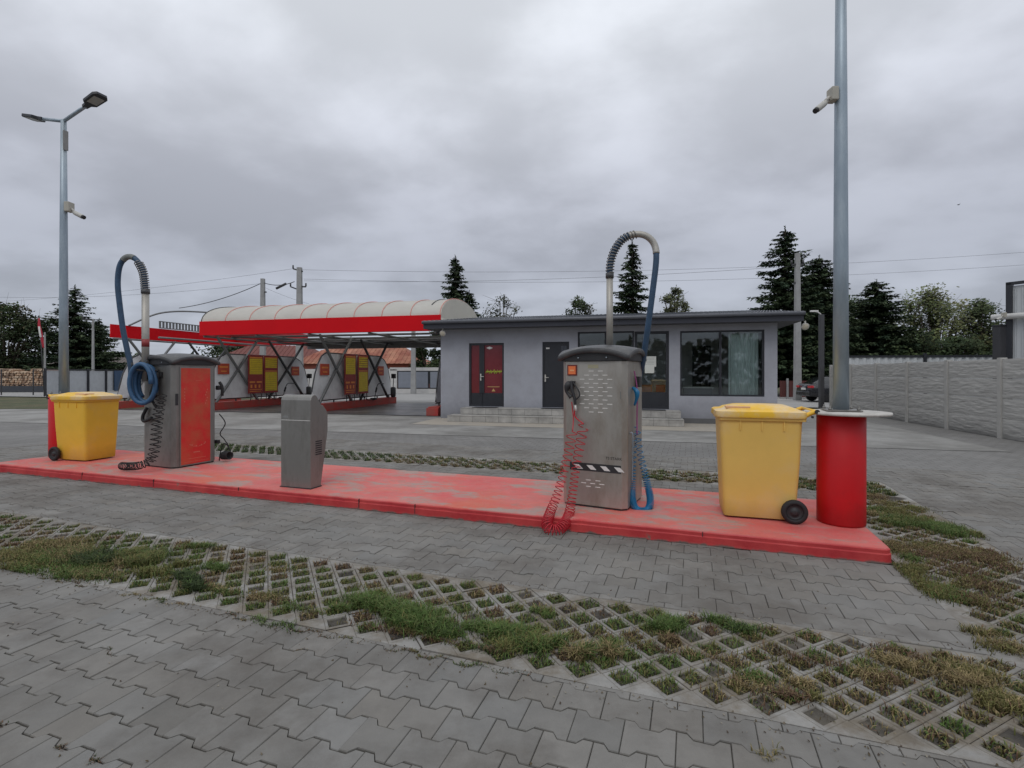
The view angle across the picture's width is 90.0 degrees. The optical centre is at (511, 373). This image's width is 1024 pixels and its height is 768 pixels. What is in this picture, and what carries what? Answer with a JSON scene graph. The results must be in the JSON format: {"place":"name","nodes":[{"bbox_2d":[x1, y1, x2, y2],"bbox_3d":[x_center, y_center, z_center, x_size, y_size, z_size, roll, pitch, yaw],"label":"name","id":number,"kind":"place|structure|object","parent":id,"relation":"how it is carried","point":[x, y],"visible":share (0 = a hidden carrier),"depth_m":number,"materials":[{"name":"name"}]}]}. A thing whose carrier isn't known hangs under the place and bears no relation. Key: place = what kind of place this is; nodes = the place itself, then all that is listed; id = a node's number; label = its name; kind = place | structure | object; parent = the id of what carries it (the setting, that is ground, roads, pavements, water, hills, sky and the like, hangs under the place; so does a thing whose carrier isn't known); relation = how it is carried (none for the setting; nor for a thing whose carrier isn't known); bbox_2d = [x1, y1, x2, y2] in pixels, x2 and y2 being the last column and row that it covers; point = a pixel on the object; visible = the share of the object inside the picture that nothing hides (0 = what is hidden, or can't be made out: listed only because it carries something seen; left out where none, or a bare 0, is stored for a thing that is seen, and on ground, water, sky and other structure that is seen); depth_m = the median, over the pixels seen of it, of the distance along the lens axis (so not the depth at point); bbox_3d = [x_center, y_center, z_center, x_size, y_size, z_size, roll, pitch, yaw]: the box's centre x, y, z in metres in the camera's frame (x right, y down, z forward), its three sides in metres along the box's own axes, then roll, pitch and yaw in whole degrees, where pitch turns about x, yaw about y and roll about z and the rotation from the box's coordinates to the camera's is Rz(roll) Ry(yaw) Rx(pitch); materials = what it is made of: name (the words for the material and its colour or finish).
{"place":"outdoors","nodes":[
{"label":"outdoors","id":0,"kind":"place"},
{"bbox_2d":[38,317,44,396],"bbox_3d":[-33.054,-1.200,35.909,0.408,5.604,0.240,0,0,0],"label":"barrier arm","id":1,"kind":"object","parent":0,"point":[41,335],"visible":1,"depth_m":35.93,"materials":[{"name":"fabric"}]},
{"bbox_2d":[82,316,94,370],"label":"street lamp","id":2,"kind":"object","parent":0,"point":[93,361],"visible":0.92,"depth_m":43.95,"materials":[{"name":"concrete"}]},
{"bbox_2d":[134,402,440,415],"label":"wash bay floor","id":3,"kind":"structure","parent":0,"point":[403,409],"depth_m":22.76,"materials":[{"name":"concrete"}]},
{"bbox_2d":[117,338,240,408],"bbox_3d":[-17.149,-0.037,26.665,0.480,3.254,7.650,0,0,13],"label":"bay divider","id":4,"kind":"object","parent":3,"relation":"on","point":[124,393],"visible":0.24,"depth_m":23.75,"materials":[{"name":"metal"}]},
{"bbox_2d":[215,336,307,409],"bbox_3d":[-12.384,-0.037,25.521,0.480,3.254,7.650,0,0,13],"label":"bay divider","id":5,"kind":"object","parent":3,"relation":"on","point":[234,381],"visible":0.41,"depth_m":24.32,"materials":[{"name":"metal"}]},
{"bbox_2d":[218,363,228,373],"bbox_3d":[-12.925,-0.220,22.962,0.024,0.480,0.640,0,0,14],"label":"bay sign","id":6,"kind":"object","parent":5,"relation":"attached to","point":[223,368],"visible":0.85,"depth_m":22.93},
{"bbox_2d":[248,355,262,399],"bbox_3d":[-12.343,0.182,24.672,0.044,2.164,1.000,0,0,13],"label":"price board","id":7,"kind":"object","parent":5,"relation":"attached to","point":[255,373],"visible":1,"depth_m":24.62,"materials":[{"name":"metal"}]},
{"bbox_2d":[264,356,277,398],"bbox_3d":[-12.096,0.182,25.700,0.044,2.164,1.000,0,0,14],"label":"price board","id":8,"kind":"object","parent":5,"relation":"attached to","point":[270,374],"visible":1,"depth_m":25.65,"materials":[{"name":"metal"}]},
{"bbox_2d":[291,367,298,374],"bbox_3d":[-11.761,-0.150,27.808,0.024,0.480,0.640,0,0,13],"label":"bay sign","id":9,"kind":"object","parent":5,"relation":"attached to","point":[294,370],"visible":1,"depth_m":27.76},
{"bbox_2d":[306,374,311,394],"bbox_3d":[-11.278,0.625,28.418,0.280,1.250,0.280,0,0,13],"label":"foam brush","id":10,"kind":"object","parent":5,"relation":"attached to","point":[308,388],"visible":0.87,"depth_m":28.35,"materials":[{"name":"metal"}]},
{"bbox_2d":[311,334,395,410],"bbox_3d":[-7.425,-0.037,24.331,0.480,3.254,7.650,0,0,14],"label":"bay divider","id":11,"kind":"object","parent":3,"relation":"on","point":[330,386],"visible":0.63,"depth_m":23.20,"materials":[{"name":"metal"}]},
{"bbox_2d":[320,364,328,374],"bbox_3d":[-7.961,-0.180,21.791,0.024,0.480,0.640,0,0,14],"label":"bay sign","id":12,"kind":"object","parent":11,"relation":"attached to","point":[324,369],"visible":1,"depth_m":21.75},
{"bbox_2d":[344,354,355,401],"bbox_3d":[-7.396,0.182,23.433,0.044,2.164,0.950,0,0,13],"label":"price board","id":13,"kind":"object","parent":11,"relation":"attached to","point":[349,373],"visible":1,"depth_m":23.34,"materials":[{"name":"metal"}]},
{"bbox_2d":[358,355,367,399],"bbox_3d":[-7.133,0.182,24.529,0.043,2.164,0.950,0,0,13],"label":"price board","id":14,"kind":"object","parent":11,"relation":"attached to","point":[362,373],"visible":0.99,"depth_m":24.45,"materials":[{"name":"metal"}]},
{"bbox_2d":[362,383,383,399],"bbox_3d":[-6.924,0.889,25.385,0.277,0.822,2.160,0,0,10],"label":"wash lance","id":15,"kind":"object","parent":11,"relation":"attached to","point":[374,398],"visible":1,"depth_m":25.54,"materials":[{"name":"metal"}]},
{"bbox_2d":[378,366,383,375],"bbox_3d":[-6.811,-0.150,26.580,0.024,0.480,0.640,0,0,14],"label":"bay sign","id":16,"kind":"object","parent":11,"relation":"attached to","point":[380,370],"visible":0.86,"depth_m":26.53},
{"bbox_2d":[390,374,395,396],"bbox_3d":[-6.319,0.625,27.227,0.280,1.250,0.280,0,0,14],"label":"foam brush","id":17,"kind":"object","parent":11,"relation":"attached to","point":[393,390],"visible":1,"depth_m":27.17,"materials":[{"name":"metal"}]},
{"bbox_2d":[426,359,440,415],"bbox_3d":[-2.126,-0.037,23.058,0.480,3.254,7.650,0,0,14],"label":"bay divider","id":18,"kind":"object","parent":3,"relation":"on","point":[433,410],"visible":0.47,"depth_m":19.75,"materials":[{"name":"metal"}]},
{"bbox_2d":[0,390,920,408],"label":"road","id":19,"kind":"structure","parent":0,"point":[431,397],"depth_m":33.15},
{"bbox_2d":[0,369,42,394],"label":"wire fence","id":20,"kind":"object","parent":19,"relation":"on","point":[32,384],"visible":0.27,"depth_m":38.49,"materials":[{"name":"metal"}]},
{"bbox_2d":[0,369,43,391],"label":"wood pile","id":21,"kind":"object","parent":19,"relation":"on","point":[16,376],"visible":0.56,"depth_m":44.49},
{"bbox_2d":[0,293,47,368],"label":"broadleaf tree","id":22,"kind":"object","parent":19,"relation":"on","point":[16,332],"visible":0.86,"depth_m":49.61,"materials":[{"name":"green plant"}]},
{"bbox_2d":[2,312,58,369],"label":"broadleaf tree","id":23,"kind":"object","parent":19,"relation":"on","point":[26,349],"visible":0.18,"depth_m":51.59,"materials":[{"name":"green plant"}]},
{"bbox_2d":[43,332,45,395],"bbox_3d":[-33.763,-0.700,37.000,0.124,4.600,0.099,0,0,0],"label":"utility pole","id":24,"kind":"object","parent":19,"relation":"on","point":[44,352],"visible":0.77,"depth_m":36.97,"materials":[{"name":"concrete"}]},
{"bbox_2d":[11,285,126,370],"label":"conifer tree","id":25,"kind":"object","parent":19,"relation":"on","point":[80,354],"visible":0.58,"depth_m":49.44,"materials":[{"name":"green plant"}]},
{"bbox_2d":[44,368,123,394],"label":"fence","id":26,"kind":"object","parent":19,"relation":"on","point":[88,380],"visible":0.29,"depth_m":41.97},
{"bbox_2d":[114,371,122,390],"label":"blue door","id":27,"kind":"structure","parent":26,"relation":"in","point":[117,374],"depth_m":46.24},
{"bbox_2d":[259,278,266,354],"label":"utility pole","id":28,"kind":"object","parent":19,"relation":"on","point":[262,303],"visible":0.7,"depth_m":41.88,"materials":[{"name":"concrete"}]},
{"bbox_2d":[12,284,252,297],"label":"overhead wire","id":29,"kind":"object","parent":28,"relation":"attached to","point":[92,296],"visible":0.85,"depth_m":45.87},
{"bbox_2d":[181,284,258,307],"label":"overhead wire","id":30,"kind":"object","parent":28,"relation":"attached to","point":[221,298],"visible":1,"depth_m":42.93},
{"bbox_2d":[290,265,306,365],"bbox_3d":[-16.697,-3.440,40.000,1.314,10.080,0.417,0,0,0],"label":"utility pole","id":31,"kind":"object","parent":19,"relation":"on","point":[299,289],"visible":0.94,"depth_m":39.86,"materials":[{"name":"concrete"}]},
{"bbox_2d":[0,269,288,301],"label":"overhead wire","id":32,"kind":"object","parent":31,"relation":"attached to","point":[163,286],"visible":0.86,"depth_m":44.53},
{"bbox_2d":[317,265,1015,281],"bbox_3d":[13.867,-7.974,40.000,60.267,1.669,0.017,0,0,0],"label":"overhead wire","id":33,"kind":"object","parent":31,"relation":"attached to","point":[685,280],"visible":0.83,"depth_m":39.99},
{"bbox_2d":[332,252,1021,271],"bbox_3d":[13.700,-8.876,40.000,60.601,1.866,0.017,0,0,0],"label":"overhead wire","id":34,"kind":"object","parent":31,"relation":"attached to","point":[678,269],"visible":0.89,"depth_m":39.99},
{"bbox_2d":[305,367,438,392],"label":"street gate","id":35,"kind":"structure","parent":19,"relation":"on","point":[426,379],"depth_m":42.40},
{"bbox_2d":[428,254,478,365],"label":"conifer tree","id":36,"kind":"object","parent":19,"relation":"on","point":[455,274],"visible":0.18,"depth_m":43.80,"materials":[{"name":"green plant"}]},
{"bbox_2d":[747,225,832,387],"bbox_3d":[19.934,-4.742,38.016,8.583,12.685,9.356,0,0,0],"label":"conifer tree","id":37,"kind":"object","parent":19,"relation":"on","point":[781,289],"visible":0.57,"depth_m":37.10,"materials":[{"name":"green plant"}]},
{"bbox_2d":[780,378,805,398],"bbox_3d":[18.660,0.950,32.960,2.780,1.300,0.140,0,0,0],"label":"board fence","id":38,"kind":"object","parent":19,"relation":"on","point":[786,388],"visible":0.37,"depth_m":33.00,"materials":[{"name":"wood"}]},
{"bbox_2d":[791,253,803,399],"bbox_3d":[17.285,-2.850,31.000,0.814,8.900,0.298,0,0,0],"label":"utility pole","id":39,"kind":"object","parent":19,"relation":"on","point":[797,371],"visible":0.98,"depth_m":30.89,"materials":[{"name":"concrete"}]},
{"bbox_2d":[338,266,791,281],"bbox_3d":[-0.015,-7.053,36.500,35.860,1.172,0.017,0,0,18],"label":"overhead wire","id":40,"kind":"object","parent":39,"relation":"attached to","point":[562,278],"visible":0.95,"depth_m":35.33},
{"bbox_2d":[796,376,828,401],"bbox_3d":[18.950,0.863,29.349,4.430,1.475,1.820,0,0,4],"label":"parked car","id":41,"kind":"object","parent":19,"relation":"on","point":[808,389],"visible":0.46,"depth_m":28.92,"materials":[{"name":"paint"}]},
{"bbox_2d":[849,353,991,405],"bbox_3d":[22.550,0.290,25.105,12.570,2.620,0.180,0,0,8],"label":"sheet fence","id":42,"kind":"object","parent":19,"relation":"on","point":[872,359],"visible":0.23,"depth_m":25.49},
{"bbox_2d":[465,290,483,317],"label":"conifer tree","id":43,"kind":"object","parent":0,"point":[470,299],"visible":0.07,"depth_m":43.90,"materials":[{"name":"green plant"}]},
{"bbox_2d":[0,387,953,450],"bbox_3d":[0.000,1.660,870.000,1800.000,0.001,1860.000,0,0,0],"label":"ground","id":44,"kind":"structure","parent":0,"point":[2,398],"depth_m":34.35,"materials":[{"name":"asphalt"}]},
{"bbox_2d":[49,357,126,363],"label":"house","id":45,"kind":"structure","parent":44,"relation":"on","point":[122,360],"depth_m":75.57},
{"bbox_2d":[84,318,126,370],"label":"conifer tree","id":46,"kind":"object","parent":44,"relation":"on","point":[98,349],"visible":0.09,"depth_m":53.89,"materials":[{"name":"green plant"}]},
{"bbox_2d":[0,398,265,408],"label":"grass verge","id":47,"kind":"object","parent":44,"relation":"on","point":[42,403],"depth_m":26.32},
{"bbox_2d":[191,345,244,356],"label":"broadleaf tree","id":48,"kind":"object","parent":44,"relation":"on","point":[218,351],"visible":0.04,"depth_m":73.77,"materials":[{"name":"green plant"}]},
{"bbox_2d":[230,345,318,357],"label":"house","id":49,"kind":"structure","parent":44,"relation":"on","point":[283,350],"depth_m":60.48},
{"bbox_2d":[303,348,429,368],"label":"house","id":50,"kind":"structure","parent":44,"relation":"on","point":[396,357],"depth_m":54.76,"materials":[{"name":"orange tile"}]},
{"bbox_2d":[410,331,415,393],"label":"utility pole","id":51,"kind":"object","parent":44,"relation":"on","point":[413,372],"visible":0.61,"depth_m":40.85,"materials":[{"name":"concrete"}]},
{"bbox_2d":[407,331,439,366],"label":"broadleaf tree","id":52,"kind":"object","parent":44,"relation":"on","point":[424,353],"visible":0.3,"depth_m":51.86,"materials":[{"name":"green plant"}]},
{"bbox_2d":[476,294,521,316],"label":"broadleaf tree","id":53,"kind":"object","parent":44,"relation":"on","point":[497,310],"visible":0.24,"depth_m":45.55,"materials":[{"name":"green plant"}]},
{"bbox_2d":[0,401,1010,451],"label":"concrete apron","id":54,"kind":"object","parent":44,"relation":"on","point":[880,436],"visible":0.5,"depth_m":14.66,"materials":[{"name":"concrete"}]},
{"bbox_2d":[118,409,425,415],"bbox_3d":[-11.830,1.584,21.403,19.000,0.001,0.200,0,0,14],"label":"drainage channel","id":55,"kind":"object","parent":54,"relation":"on","point":[280,412],"visible":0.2,"depth_m":20.93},
{"bbox_2d":[421,310,805,423],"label":"office building","id":56,"kind":"structure","parent":54,"relation":"on","point":[500,362],"depth_m":17.58,"materials":[{"name":"paint"}]},
{"bbox_2d":[110,299,476,348],"bbox_3d":[-9.534,-2.490,24.863,15.850,2.180,7.500,0,0,13],"label":"wash canopy","id":57,"kind":"object","parent":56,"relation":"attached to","point":[295,324],"visible":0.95,"depth_m":21.47,"materials":[{"name":"metal"}]},
{"bbox_2d":[469,343,503,406],"bbox_3d":[-0.894,0.035,18.057,1.281,2.230,0.182,0,0,13],"label":"door","id":58,"kind":"structure","parent":56,"relation":"in","point":[486,360],"depth_m":18.08,"materials":[{"name":"red metal"}]},
{"bbox_2d":[543,342,568,407],"bbox_3d":[1.498,0.030,17.482,0.922,2.240,0.182,0,0,14],"label":"door","id":59,"kind":"structure","parent":56,"relation":"in","point":[553,369],"depth_m":17.52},
{"bbox_2d":[578,331,633,346],"bbox_3d":[3.135,-0.481,17.137,1.847,1.861,0.090,0,0,14],"label":"window","id":60,"kind":"structure","parent":56,"relation":"in","point":[632,332],"depth_m":17.09,"materials":[{"name":"black metal"}]},
{"bbox_2d":[642,385,652,391],"bbox_3d":[4.531,0.785,17.372,0.470,0.830,0.400,0,0,13],"label":"storage box","id":61,"kind":"object","parent":56,"relation":"on","point":[646,388],"visible":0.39,"depth_m":17.21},
{"bbox_2d":[634,331,668,408],"bbox_3d":[4.564,-0.120,16.746,1.088,2.541,0.182,0,0,13],"label":"door","id":62,"kind":"structure","parent":56,"relation":"in","point":[650,400],"depth_m":16.74,"materials":[{"name":"black metal"}]},
{"bbox_2d":[655,385,665,391],"bbox_3d":[4.988,0.785,17.263,0.470,0.830,0.400,0,0,13],"label":"storage box","id":63,"kind":"object","parent":56,"relation":"on","point":[660,388],"visible":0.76,"depth_m":17.11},
{"bbox_2d":[682,386,713,393],"bbox_3d":[6.267,0.820,17.315,0.973,0.760,0.600,0,0,14],"label":"counter","id":64,"kind":"object","parent":56,"relation":"on","point":[697,390],"visible":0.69,"depth_m":17.07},
{"bbox_2d":[680,330,763,396],"bbox_3d":[6.653,-0.331,16.292,2.502,2.093,0.090,0,0,14],"label":"window","id":65,"kind":"structure","parent":56,"relation":"in","point":[719,331],"depth_m":16.26,"materials":[{"name":"black metal"}]},
{"bbox_2d":[728,332,757,394],"bbox_3d":[7.421,-0.098,16.441,0.879,2.495,0.137,0,0,14],"label":"curtain","id":66,"kind":"object","parent":56,"relation":"hanging from","point":[742,363],"visible":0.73,"depth_m":16.45,"materials":[{"name":"fabric"}]},
{"bbox_2d":[801,321,808,329],"bbox_3d":[8.742,-1.444,15.275,0.220,0.272,0.144,0,0,14],"label":"flood light","id":67,"kind":"object","parent":56,"relation":"attached to","point":[804,325],"visible":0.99,"depth_m":15.25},
{"bbox_2d":[562,295,594,314],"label":"broadleaf tree","id":68,"kind":"object","parent":44,"relation":"on","point":[583,307],"visible":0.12,"depth_m":43.61,"materials":[{"name":"green plant"}]},
{"bbox_2d":[777,310,832,368],"bbox_3d":[23.454,-2.253,41.743,5.362,7.854,6.326,0,0,0],"label":"broadleaf tree","id":69,"kind":"object","parent":44,"relation":"on","point":[817,329],"visible":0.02,"depth_m":39.89,"materials":[{"name":"green plant"}]},
{"bbox_2d":[810,310,823,407],"bbox_3d":[14.145,-0.670,23.750,0.590,4.540,0.180,0,0,0],"label":"yard lamp","id":70,"kind":"object","parent":44,"relation":"on","point":[820,360],"visible":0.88,"depth_m":23.67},
{"bbox_2d":[792,255,879,369],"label":"conifer tree","id":71,"kind":"object","parent":44,"relation":"on","point":[823,280],"visible":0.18,"depth_m":40.05,"materials":[{"name":"green plant"}]},
{"bbox_2d":[849,291,870,341],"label":"broadleaf tree","id":72,"kind":"object","parent":44,"relation":"on","point":[853,301],"visible":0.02,"depth_m":45.79,"materials":[{"name":"green plant"}]},
{"bbox_2d":[849,279,934,354],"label":"conifer tree","id":73,"kind":"object","parent":44,"relation":"on","point":[879,334],"visible":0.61,"depth_m":41.23,"materials":[{"name":"green plant"}]},
{"bbox_2d":[870,327,974,354],"bbox_3d":[31.939,-1.014,40.771,6.889,5.376,7.130,0,0,-30],"label":"bush","id":74,"kind":"object","parent":44,"relation":"on","point":[926,342],"visible":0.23,"depth_m":39.99,"materials":[{"name":"green plant"}]},
{"bbox_2d":[829,358,1023,441],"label":"boundary wall","id":75,"kind":"structure","parent":44,"relation":"on","point":[951,379],"depth_m":14.82,"materials":[{"name":"concrete"}]},
{"bbox_2d":[890,282,991,354],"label":"walnut tree","id":76,"kind":"object","parent":44,"relation":"on","point":[929,299],"visible":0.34,"depth_m":43.67,"materials":[{"name":"green plant"}]},
{"bbox_2d":[928,333,991,354],"bbox_3d":[35.028,-0.722,40.181,5.293,4.792,5.035,0,0,0],"label":"bush","id":77,"kind":"object","parent":44,"relation":"on","point":[970,345],"visible":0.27,"depth_m":38.97,"materials":[{"name":"green plant"}]},
{"bbox_2d":[942,298,1005,354],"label":"broadleaf tree","id":78,"kind":"object","parent":44,"relation":"on","point":[977,311],"visible":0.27,"depth_m":41.50,"materials":[{"name":"green plant"}]},
{"bbox_2d":[0,433,1023,767],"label":"paved yard","id":79,"kind":"structure","parent":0,"point":[60,671],"depth_m":3.02,"materials":[{"name":"concrete"}]},
{"bbox_2d":[0,450,891,563],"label":"service island","id":80,"kind":"structure","parent":79,"relation":"on","point":[689,517],"depth_m":6.03,"materials":[{"name":"red paint"}]},
{"bbox_2d":[48,397,56,456],"bbox_3d":[-8.068,0.919,9.214,0.424,1.102,0.424,0,0,19],"label":"post footing","id":81,"kind":"object","parent":80,"relation":"on","point":[52,440],"visible":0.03,"depth_m":9.01,"materials":[{"name":"red paint"}]},
{"bbox_2d":[21,91,107,393],"bbox_3d":[-8.074,-2.248,9.216,2.061,5.223,0.300,0,0,19],"label":"lamp post","id":82,"kind":"object","parent":81,"relation":"on","point":[94,99],"visible":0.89,"depth_m":9.17,"materials":[{"name":"metal"}]},
{"bbox_2d":[63,130,67,150],"bbox_3d":[-8.018,-4.191,9.197,0.015,0.350,0.080,0,0,19],"label":"service door","id":83,"kind":"structure","parent":82,"relation":"in","point":[65,133],"depth_m":9.19,"materials":[{"name":"grey metal"}]},
{"bbox_2d":[64,201,85,218],"bbox_3d":[-7.829,-2.925,9.204,0.347,0.311,0.133,0,0,0],"label":"security camera","id":84,"kind":"object","parent":82,"relation":"attached to","point":[69,207],"visible":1,"depth_m":9.16,"materials":[{"name":"white plastic"}]},
{"bbox_2d":[45,392,122,460],"bbox_3d":[-7.415,0.892,8.890,0.942,1.155,0.680,0,0,16],"label":"wheelie bin","id":85,"kind":"object","parent":80,"relation":"on","point":[86,423],"visible":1,"depth_m":8.65,"materials":[{"name":"yellow plastic"}]},
{"bbox_2d":[115,254,232,469],"bbox_3d":[-5.491,-0.190,8.292,1.006,3.390,1.434,0,0,33],"label":"vacuum machine","id":86,"kind":"object","parent":80,"relation":"on","point":[178,412],"visible":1,"depth_m":8.02,"materials":[{"name":"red metal"}]},
{"bbox_2d":[280,394,327,489],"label":"payment pillar","id":87,"kind":"structure","parent":80,"relation":"on","point":[304,423],"depth_m":6.59,"materials":[{"name":"grey metal"}]},
{"bbox_2d":[541,230,659,535],"bbox_3d":[0.992,-0.016,5.631,1.037,3.281,1.631,0,0,28],"label":"vacuum machine","id":88,"kind":"object","parent":80,"relation":"on","point":[603,457],"visible":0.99,"depth_m":5.62,"materials":[{"name":"metal"}]},
{"bbox_2d":[711,403,819,524],"bbox_3d":[2.614,0.892,5.375,0.942,1.155,0.680,0,0,17],"label":"wheelie bin","id":89,"kind":"object","parent":80,"relation":"on","point":[758,451],"visible":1,"depth_m":5.13,"materials":[{"name":"yellow plastic"}]},
{"bbox_2d":[804,409,892,527],"bbox_3d":[3.309,0.919,5.061,0.740,1.102,0.740,0,0,19],"label":"post footing","id":90,"kind":"object","parent":80,"relation":"on","point":[841,468],"visible":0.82,"depth_m":4.90,"materials":[{"name":"red paint"}]},
{"bbox_2d":[820,0,862,411],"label":"lamp post","id":91,"kind":"object","parent":90,"relation":"on","point":[840,316],"visible":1,"depth_m":5.03,"materials":[{"name":"metal"}]},
{"bbox_2d":[813,86,838,113],"bbox_3d":[3.084,-2.692,5.062,0.246,0.264,0.112,0,0,0],"label":"security camera","id":92,"kind":"object","parent":91,"relation":"attached to","point":[832,94],"visible":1,"depth_m":5.03,"materials":[{"name":"white plastic"}]},
{"bbox_2d":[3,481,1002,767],"bbox_3d":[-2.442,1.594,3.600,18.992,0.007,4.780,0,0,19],"label":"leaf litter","id":93,"kind":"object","parent":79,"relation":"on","point":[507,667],"visible":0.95,"depth_m":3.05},
{"bbox_2d":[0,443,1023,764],"bbox_3d":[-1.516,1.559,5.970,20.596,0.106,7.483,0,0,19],"label":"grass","id":94,"kind":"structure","parent":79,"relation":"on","point":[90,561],"depth_m":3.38,"materials":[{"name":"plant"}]},
{"bbox_2d":[0,443,1023,767],"bbox_3d":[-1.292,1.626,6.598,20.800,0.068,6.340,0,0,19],"label":"grass grid paving","id":95,"kind":"structure","parent":0,"point":[962,749],"depth_m":3.12,"materials":[{"name":"concrete"}]},
{"bbox_2d":[0,413,1023,473],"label":"paving","id":96,"kind":"structure","parent":0,"point":[14,434],"depth_m":11.61,"materials":[{"name":"concrete"}]},
{"bbox_2d":[991,324,1006,378],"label":"gate column","id":97,"kind":"structure","parent":96,"relation":"on","point":[998,341],"depth_m":19.41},
{"bbox_2d":[991,280,1023,399],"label":"white shed","id":98,"kind":"structure","parent":96,"relation":"on","point":[1014,318],"depth_m":19.15,"materials":[{"name":"metal"}]},
{"bbox_2d":[995,312,1006,320],"bbox_3d":[18.117,-2.121,19.000,0.373,0.307,0.140,0,0,0],"label":"security camera","id":99,"kind":"object","parent":98,"relation":"attached to","point":[1003,314],"visible":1,"depth_m":18.97,"materials":[{"name":"white plastic"}]},
{"bbox_2d":[0,0,1023,363],"label":"sky","id":100,"kind":"structure","parent":0,"point":[517,140],"materials":[{"name":"grey"}]},
{"bbox_2d":[413,418,804,433],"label":"doorstep pavement","id":101,"kind":"structure","parent":0,"point":[686,427],"depth_m":15.74,"materials":[{"name":"concrete"}]},
{"bbox_2d":[447,407,683,426],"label":"entrance steps","id":102,"kind":"structure","parent":101,"relation":"on","point":[672,418],"depth_m":16.69,"materials":[{"name":"concrete"}]},
{"bbox_2d":[642,409,665,410],"bbox_3d":[4.481,1.161,16.397,0.840,0.013,0.420,0,0,14],"label":"doormat","id":103,"kind":"object","parent":102,"relation":"on","point":[652,410],"visible":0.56,"depth_m":16.24,"materials":[{"name":"black plastic"}]},
{"bbox_2d":[613,239,649,313],"bbox_3d":[8.766,-4.219,37.971,5.898,11.638,5.484,0,0,-20],"label":"conifer tree","id":104,"kind":"object","parent":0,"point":[629,295],"visible":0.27,"depth_m":37.80,"materials":[{"name":"green plant"}]},
{"bbox_2d":[659,285,692,312],"bbox_3d":[12.669,-2.677,40.315,2.778,8.562,3.753,0,0,0],"label":"broadleaf tree","id":105,"kind":"object","parent":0,"point":[670,299],"visible":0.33,"depth_m":39.76,"materials":[{"name":"green plant"}]},
{"bbox_2d":[692,346,710,386],"bbox_3d":[7.324,0.060,19.797,0.670,2.280,0.080,0,0,14],"label":"door","id":106,"kind":"structure","parent":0,"point":[701,366],"depth_m":19.79,"materials":[{"name":"black glass"}]},
{"bbox_2d":[723,378,727,394],"bbox_3d":[7.588,0.675,17.734,0.440,1.050,0.430,0,0,14],"label":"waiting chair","id":107,"kind":"object","parent":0,"point":[725,386],"visible":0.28,"depth_m":17.93,"materials":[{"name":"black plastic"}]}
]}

